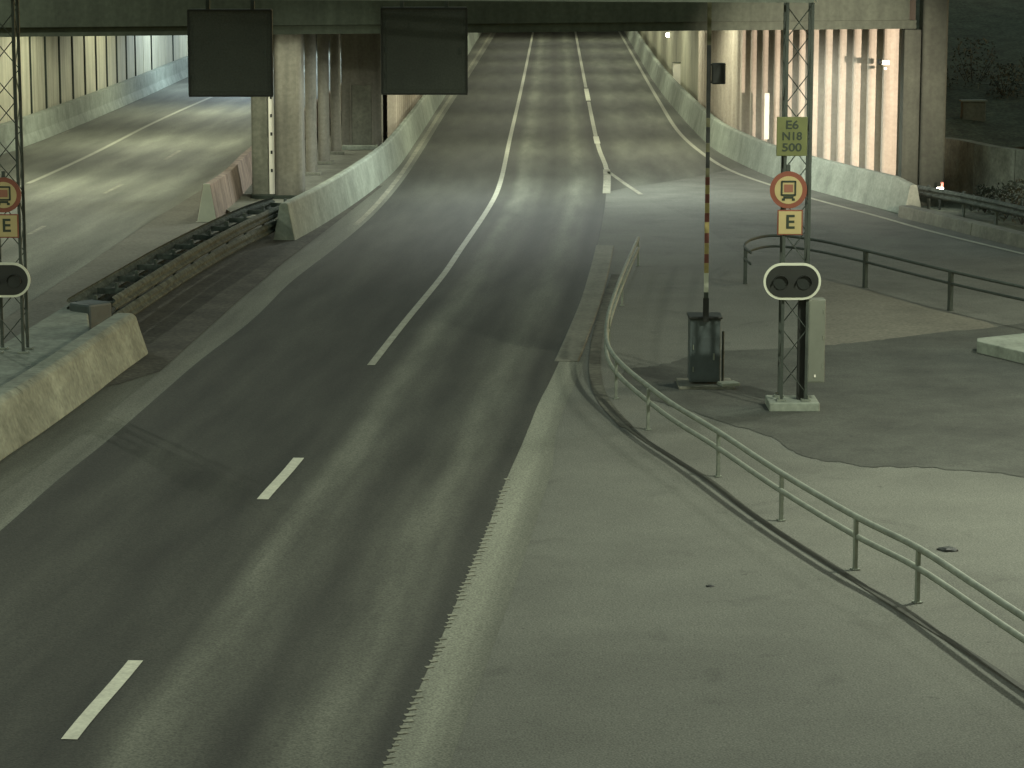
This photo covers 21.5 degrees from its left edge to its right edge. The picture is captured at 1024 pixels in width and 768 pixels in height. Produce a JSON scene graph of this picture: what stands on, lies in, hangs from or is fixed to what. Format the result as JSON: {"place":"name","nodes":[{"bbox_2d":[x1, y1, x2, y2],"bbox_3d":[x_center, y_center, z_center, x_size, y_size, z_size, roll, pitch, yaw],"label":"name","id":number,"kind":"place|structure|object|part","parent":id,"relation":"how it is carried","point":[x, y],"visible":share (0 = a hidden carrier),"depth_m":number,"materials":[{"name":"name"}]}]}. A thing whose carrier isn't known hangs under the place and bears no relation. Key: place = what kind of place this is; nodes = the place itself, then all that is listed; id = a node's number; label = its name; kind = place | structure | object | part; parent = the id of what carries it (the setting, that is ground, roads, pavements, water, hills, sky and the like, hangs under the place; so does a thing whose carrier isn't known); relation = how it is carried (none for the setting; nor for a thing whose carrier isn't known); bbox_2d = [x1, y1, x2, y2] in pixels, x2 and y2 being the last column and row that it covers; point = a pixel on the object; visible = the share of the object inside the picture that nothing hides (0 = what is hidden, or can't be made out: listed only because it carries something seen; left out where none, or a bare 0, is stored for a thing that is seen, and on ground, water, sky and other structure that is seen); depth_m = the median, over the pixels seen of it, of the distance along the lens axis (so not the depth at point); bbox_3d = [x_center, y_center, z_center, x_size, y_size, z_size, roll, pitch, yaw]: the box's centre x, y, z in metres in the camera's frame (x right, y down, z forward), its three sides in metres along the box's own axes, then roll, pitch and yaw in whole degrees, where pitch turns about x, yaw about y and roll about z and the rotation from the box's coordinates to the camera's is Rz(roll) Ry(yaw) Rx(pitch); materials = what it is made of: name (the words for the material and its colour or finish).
{"place":"outdoors","nodes":[
{"label":"outdoors","id":0,"kind":"place"},
{"bbox_2d":[0,34,340,319],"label":"oncoming road","id":1,"kind":"structure","parent":0,"point":[79,214],"depth_m":91.63,"materials":[{"name":"grey asphalt"}]},
{"bbox_2d":[28,131,181,233],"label":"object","id":2,"kind":"object","parent":1,"relation":"on","point":[41,227],"visible":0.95,"depth_m":85.56,"materials":[{"name":"paint"}]},
{"bbox_2d":[27,70,273,182],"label":"oncoming lane line","id":3,"kind":"object","parent":1,"relation":"on","point":[80,159],"visible":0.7,"depth_m":102.95,"materials":[{"name":"paint"}]},
{"bbox_2d":[92,186,381,385],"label":"verge","id":4,"kind":"structure","parent":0,"point":[175,322],"depth_m":60.35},
{"bbox_2d":[67,197,286,328],"bbox_3d":[-7.540,-3.038,64.539,1.365,0.815,21.340,1,10,6],"label":"guardrail","id":5,"kind":"object","parent":4,"relation":"on","point":[131,287],"visible":0.88,"depth_m":62.12,"materials":[{"name":"metal"}]},
{"bbox_2d":[0,32,495,530],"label":"shoulder","id":6,"kind":"object","parent":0,"point":[33,469],"visible":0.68,"depth_m":47.95},
{"bbox_2d":[354,33,491,224],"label":"shoulder seam","id":7,"kind":"object","parent":6,"relation":"on","point":[387,191],"visible":0.85,"depth_m":96.77,"materials":[{"name":"paint"}]},
{"bbox_2d":[251,34,304,198],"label":"bridge pillar","id":8,"kind":"structure","parent":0,"point":[280,116],"depth_m":80.98,"materials":[{"name":"concrete"}]},
{"bbox_2d":[0,0,915,36],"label":"road bridge","id":9,"kind":"structure","parent":8,"relation":"on","point":[44,18],"depth_m":77.34,"materials":[{"name":"concrete"}]},
{"bbox_2d":[0,31,741,767],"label":"road","id":10,"kind":"structure","parent":0,"point":[298,617],"depth_m":40.68,"materials":[{"name":"grey asphalt"}]},
{"bbox_2d":[61,458,303,738],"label":"road markings","id":11,"kind":"object","parent":10,"relation":"on","point":[82,722],"visible":1,"depth_m":29.43,"materials":[{"name":"paint"}]},
{"bbox_2d":[383,478,509,767],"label":"rumble ribs","id":12,"kind":"object","parent":10,"relation":"on","point":[406,726],"visible":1,"depth_m":32.11,"materials":[{"name":"paint"}]},
{"bbox_2d":[367,32,533,364],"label":"lane line","id":13,"kind":"object","parent":10,"relation":"on","point":[401,325],"visible":0.92,"depth_m":70.20,"materials":[{"name":"paint"}]},
{"bbox_2d":[575,32,608,168],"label":"merge lane line","id":14,"kind":"object","parent":10,"relation":"on","point":[602,157],"visible":0.8,"depth_m":118.88,"materials":[{"name":"paint"}]},
{"bbox_2d":[584,89,599,142],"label":"merge lane dash","id":15,"kind":"object","parent":10,"relation":"on","point":[596,138],"visible":1,"depth_m":129.94,"materials":[{"name":"paint"}]},
{"bbox_2d":[603,169,641,193],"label":"merge line","id":16,"kind":"object","parent":10,"relation":"on","point":[607,174],"visible":1,"depth_m":87.57,"materials":[{"name":"paint"}]},
{"bbox_2d":[618,31,1023,253],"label":"edge line","id":17,"kind":"object","parent":10,"relation":"on","point":[669,117],"visible":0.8,"depth_m":94.25,"materials":[{"name":"paint"}]},
{"bbox_2d":[2,31,1023,767],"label":"pavement","id":18,"kind":"structure","parent":0,"point":[626,637],"depth_m":33.41,"materials":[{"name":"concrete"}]},
{"bbox_2d":[0,303,89,385],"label":"concrete pad","id":19,"kind":"object","parent":18,"relation":"on","point":[56,331],"visible":0.38,"depth_m":50.45,"materials":[{"name":"grey concrete"}]},
{"bbox_2d":[0,0,33,352],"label":"lattice mast","id":20,"kind":"object","parent":19,"relation":"on","point":[18,146],"visible":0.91,"depth_m":48.66,"materials":[{"name":"metal"}]},
{"bbox_2d":[0,214,18,237],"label":"road sign","id":21,"kind":"object","parent":20,"relation":"attached to","point":[9,225],"visible":1,"depth_m":48.51,"materials":[{"name":"yellow metal"}]},
{"bbox_2d":[0,171,20,211],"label":"road sign","id":22,"kind":"object","parent":20,"relation":"attached to","point":[10,195],"visible":1,"depth_m":48.41,"materials":[{"name":"metal"}]},
{"bbox_2d":[0,262,29,296],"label":"warning signal","id":23,"kind":"object","parent":20,"relation":"attached to","point":[14,279],"visible":1,"depth_m":48.60,"materials":[{"name":"black paint"}]},
{"bbox_2d":[0,313,147,460],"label":"concrete barrier","id":24,"kind":"object","parent":18,"relation":"on","point":[45,394],"visible":1,"depth_m":46.55,"materials":[{"name":"grey concrete"}]},
{"bbox_2d":[0,35,187,123],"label":"panelled wall","id":25,"kind":"structure","parent":18,"relation":"on","point":[56,70],"depth_m":115.06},
{"bbox_2d":[0,56,187,154],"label":"concrete barrier","id":26,"kind":"object","parent":18,"relation":"on","point":[41,125],"visible":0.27,"depth_m":116.56,"materials":[{"name":"grey concrete"}]},
{"bbox_2d":[0,190,206,345],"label":"sandy verge","id":27,"kind":"structure","parent":18,"relation":"on","point":[179,219],"depth_m":67.46,"materials":[{"name":"sand"}]},
{"bbox_2d":[196,91,341,221],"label":"concrete barrier","id":28,"kind":"object","parent":18,"relation":"on","point":[227,188],"visible":0.16,"depth_m":78.89,"materials":[{"name":"grey concrete"}]},
{"bbox_2d":[226,116,386,219],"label":"median island","id":29,"kind":"structure","parent":18,"relation":"on","point":[347,159],"depth_m":90.94,"materials":[{"name":"concrete"}]},
{"bbox_2d":[304,34,321,174],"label":"slim pillar","id":30,"kind":"structure","parent":29,"relation":"on","point":[310,101],"depth_m":88.57,"materials":[{"name":"concrete"}]},
{"bbox_2d":[317,34,333,163],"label":"slim pillar","id":31,"kind":"structure","parent":29,"relation":"on","point":[323,98],"depth_m":92.71,"materials":[{"name":"concrete"}]},
{"bbox_2d":[330,34,344,153],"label":"slim pillar","id":32,"kind":"structure","parent":29,"relation":"on","point":[335,87],"depth_m":96.78,"materials":[{"name":"concrete"}]},
{"bbox_2d":[341,34,382,149],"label":"wall end block","id":33,"kind":"structure","parent":29,"relation":"on","point":[362,111],"depth_m":99.05,"materials":[{"name":"concrete"}]},
{"bbox_2d":[352,85,371,144],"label":"door","id":34,"kind":"structure","parent":33,"relation":"in","point":[361,94],"depth_m":99.20,"materials":[{"name":"metal"}]},
{"bbox_2d":[273,33,480,239],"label":"concrete barrier","id":35,"kind":"object","parent":18,"relation":"on","point":[310,210],"visible":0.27,"depth_m":81.75,"materials":[{"name":"grey concrete"}]},
{"bbox_2d":[383,95,421,137],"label":"fluted wall","id":36,"kind":"structure","parent":18,"relation":"on","point":[397,109],"depth_m":105.25,"materials":[{"name":"beige concrete"}]},
{"bbox_2d":[383,357,585,767],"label":"edge strip","id":37,"kind":"object","parent":18,"relation":"on","point":[443,705],"visible":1,"depth_m":33.05,"materials":[{"name":"grey concrete"}]},
{"bbox_2d":[555,245,613,361],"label":"kerb","id":38,"kind":"structure","parent":18,"relation":"on","point":[575,339],"depth_m":58.63,"materials":[{"name":"grey concrete"}]},
{"bbox_2d":[589,274,632,426],"bbox_3d":[1.928,-0.952,54.539,0.746,0.001,20.014,0,10,2],"label":"dirt strip","id":39,"kind":"object","parent":18,"relation":"on","point":[597,385],"visible":0.88,"depth_m":52.28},
{"bbox_2d":[601,399,1023,690],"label":"tar joint","id":40,"kind":"object","parent":18,"relation":"on","point":[869,589],"visible":1,"depth_m":35.19,"materials":[{"name":"black asphalt"}]},
{"bbox_2d":[604,236,1023,642],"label":"pipe railing","id":41,"kind":"object","parent":18,"relation":"on","point":[917,567],"visible":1,"depth_m":36.75,"materials":[{"name":"metal"}]},
{"bbox_2d":[622,323,1023,476],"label":"asphalt patch","id":42,"kind":"object","parent":18,"relation":"on","point":[951,400],"visible":0.76,"depth_m":47.22,"materials":[{"name":"grey asphalt"}]},
{"bbox_2d":[676,2,739,388],"bbox_3d":[3.537,-3.548,48.201,1.104,7.262,0.966,0,10,0],"label":"boom barrier","id":43,"kind":"object","parent":42,"relation":"on","point":[704,338],"visible":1,"depth_m":48.38,"materials":[{"name":"black metal"}]},
{"bbox_2d":[692,337,717,379],"bbox_3d":[3.464,-0.451,48.460,0.447,0.789,0.037,0,10,0],"label":"cabinet door","id":44,"kind":"structure","parent":43,"relation":"in","point":[705,349],"depth_m":48.46,"materials":[{"name":"metal"}]},
{"bbox_2d":[765,3,819,410],"bbox_3d":[4.827,-3.269,45.928,0.860,7.470,0.800,0,10,0],"label":"lattice mast","id":45,"kind":"object","parent":42,"relation":"on","point":[800,400],"visible":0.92,"depth_m":46.08,"materials":[{"name":"metal"}]},
{"bbox_2d":[378,0,816,2],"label":"sign gantry","id":46,"kind":"object","parent":45,"relation":"attached to","point":[791,1],"visible":1,"depth_m":45.56,"materials":[{"name":"metal"}]},
{"bbox_2d":[187,0,273,96],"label":"lane signal","id":47,"kind":"object","parent":46,"relation":"hanging from","point":[230,52],"visible":1,"depth_m":48.29,"materials":[{"name":"metal"}]},
{"bbox_2d":[380,1,467,94],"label":"lane signal","id":48,"kind":"object","parent":46,"relation":"hanging from","point":[424,50],"visible":1,"depth_m":48.28,"materials":[{"name":"metal"}]},
{"bbox_2d":[770,164,806,208],"bbox_3d":[4.675,-3.339,45.672,0.630,0.740,0.092,0,10,0],"label":"road sign","id":49,"kind":"object","parent":45,"relation":"attached to","point":[788,188],"visible":1,"depth_m":45.65,"materials":[{"name":"metal"}]},
{"bbox_2d":[777,210,802,234],"bbox_3d":[4.710,-2.737,45.746,0.430,0.430,0.036,0,10,0],"label":"road sign","id":50,"kind":"object","parent":45,"relation":"attached to","point":[789,222],"visible":1,"depth_m":45.73,"materials":[{"name":"yellow metal"}]},
{"bbox_2d":[763,263,820,299],"bbox_3d":[4.760,-1.754,45.930,0.980,0.630,0.340,0,10,0],"label":"warning signal","id":51,"kind":"object","parent":45,"relation":"attached to","point":[791,281],"visible":1,"depth_m":45.83,"materials":[{"name":"black paint"}]},
{"bbox_2d":[776,117,807,155],"bbox_3d":[4.719,-4.172,45.508,0.520,0.660,0.028,0,10,0],"label":"road sign","id":52,"kind":"object","parent":45,"relation":"attached to","point":[791,138],"visible":1,"depth_m":45.50,"materials":[{"name":"yellow metal"}]},
{"bbox_2d":[807,297,825,382],"bbox_3d":[5.201,-0.751,46.249,0.290,1.433,0.325,0,10,0],"label":"electrical cabinet","id":53,"kind":"object","parent":45,"relation":"attached to","point":[816,337],"visible":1,"depth_m":46.11,"materials":[{"name":"metal"}]},
{"bbox_3d":[5.201,-0.727,46.102,0.250,1.373,0.026,0,10,0],"label":"door","id":54,"kind":"part","parent":53,"relation":"part of","materials":[{"name":"metal"}]},
{"bbox_2d":[977,333,1023,363],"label":"concrete slab","id":55,"kind":"structure","parent":42,"relation":"on","point":[1009,347],"depth_m":52.12,"materials":[{"name":"grey concrete"}]},
{"bbox_2d":[743,234,1023,310],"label":"guard railing","id":56,"kind":"object","parent":18,"relation":"on","point":[949,282],"visible":0.95,"depth_m":61.10,"materials":[{"name":"metal"}]},
{"bbox_2d":[813,279,996,344],"bbox_3d":[8.057,-1.677,58.858,4.143,0.001,11.222,0,10,0],"label":"sandy strip","id":57,"kind":"object","parent":18,"relation":"on","point":[853,314],"visible":0.88,"depth_m":57.14,"materials":[{"name":"sand"}]},
{"bbox_2d":[937,546,958,551],"bbox_3d":[5.785,2.184,35.883,0.287,0.042,0.216,0,10,0],"label":"debris","id":58,"kind":"object","parent":18,"relation":"on","point":[950,548],"visible":1,"depth_m":35.82,"materials":[{"name":"black paint"}]},
{"bbox_2d":[898,205,1023,248],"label":"kerb wall","id":59,"kind":"structure","parent":18,"relation":"on","point":[995,233],"depth_m":73.21,"materials":[{"name":"concrete"}]},
{"bbox_2d":[638,31,698,100],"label":"tunnel wall","id":60,"kind":"structure","parent":0,"point":[682,47],"depth_m":135.99,"materials":[{"name":"beige concrete"}]},
{"bbox_2d":[672,62,680,83],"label":"control box","id":61,"kind":"object","parent":60,"relation":"attached to","point":[677,71],"visible":0.58,"depth_m":135.87,"materials":[{"name":"beige metal"}]},
{"bbox_2d":[629,152,1023,325],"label":"slip road","id":62,"kind":"structure","parent":0,"point":[742,209],"depth_m":70.31,"materials":[{"name":"grey asphalt"}]},
{"bbox_2d":[875,147,1023,231],"bbox_3d":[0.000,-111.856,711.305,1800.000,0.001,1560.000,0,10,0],"label":"ground","id":63,"kind":"structure","parent":0,"point":[952,208],"depth_m":77.99,"materials":[{"name":"soil"}]},
{"bbox_2d":[624,31,920,212],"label":"concrete barrier","id":64,"kind":"object","parent":63,"relation":"on","point":[881,190],"visible":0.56,"depth_m":90.14,"materials":[{"name":"grey concrete"}]},
{"bbox_2d":[698,0,915,175],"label":"fluted wall","id":65,"kind":"structure","parent":63,"relation":"on","point":[856,101],"depth_m":87.34,"materials":[{"name":"beige concrete"}]},
{"bbox_2d":[764,93,769,138],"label":"cable duct","id":66,"kind":"object","parent":65,"relation":"attached to","point":[766,114],"visible":1,"depth_m":92.61,"materials":[{"name":"metal"}]},
{"bbox_2d":[877,59,889,69],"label":"security camera","id":67,"kind":"object","parent":65,"relation":"attached to","point":[882,62],"visible":1,"depth_m":79.62,"materials":[{"name":"white metal"}]},
{"bbox_2d":[898,0,948,205],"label":"abutment pier","id":68,"kind":"structure","parent":63,"relation":"on","point":[922,109],"depth_m":80.00,"materials":[{"name":"concrete"}]},
{"bbox_2d":[937,182,943,209],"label":"marker lamp","id":69,"kind":"object","parent":63,"relation":"on","point":[941,187],"visible":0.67,"depth_m":79.11,"materials":[{"name":"metal"}]},
{"bbox_2d":[917,185,1023,225],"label":"guardrail","id":70,"kind":"object","parent":63,"relation":"on","point":[963,198],"visible":0.9,"depth_m":75.77,"materials":[{"name":"metal"}]},
{"bbox_2d":[969,184,997,212],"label":"shrub","id":71,"kind":"object","parent":63,"relation":"on","point":[983,191],"visible":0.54,"depth_m":78.28,"materials":[{"name":"green plant"}]},
{"bbox_2d":[985,182,1022,218],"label":"shrub","id":72,"kind":"object","parent":63,"relation":"on","point":[1000,195],"visible":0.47,"depth_m":76.64,"materials":[{"name":"green plant"}]},
{"bbox_2d":[998,179,1023,224],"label":"shrub","id":73,"kind":"object","parent":63,"relation":"on","point":[1019,196],"visible":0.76,"depth_m":75.19,"materials":[{"name":"green plant"}]},
{"bbox_2d":[915,0,1023,147],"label":"embankment","id":74,"kind":"structure","parent":0,"point":[999,24],"depth_m":94.93,"materials":[{"name":"plant"}]},
{"bbox_2d":[959,99,987,121],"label":"junction box","id":75,"kind":"object","parent":74,"relation":"on","point":[973,109],"visible":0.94,"depth_m":87.55,"materials":[{"name":"metal"}]},
{"bbox_2d":[947,37,1001,87],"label":"shrub","id":76,"kind":"object","parent":74,"relation":"on","point":[971,62],"visible":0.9,"depth_m":92.25,"materials":[{"name":"green plant"}]},
{"bbox_2d":[975,83,1023,88],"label":"hand railing","id":77,"kind":"object","parent":74,"relation":"on","point":[996,83],"visible":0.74,"depth_m":91.56,"materials":[{"name":"metal"}]},
{"bbox_2d":[986,63,1023,99],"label":"shrub","id":78,"kind":"object","parent":74,"relation":"on","point":[1003,91],"visible":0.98,"depth_m":90.51,"materials":[{"name":"green plant"}]},
{"bbox_2d":[1015,55,1023,78],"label":"shrub","id":79,"kind":"object","parent":74,"relation":"on","point":[1021,67],"visible":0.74,"depth_m":92.37,"materials":[{"name":"green plant"}]},
{"bbox_2d":[944,137,1023,204],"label":"retaining wall","id":80,"kind":"structure","parent":0,"point":[969,165],"depth_m":81.18,"materials":[{"name":"concrete"}]}
]}

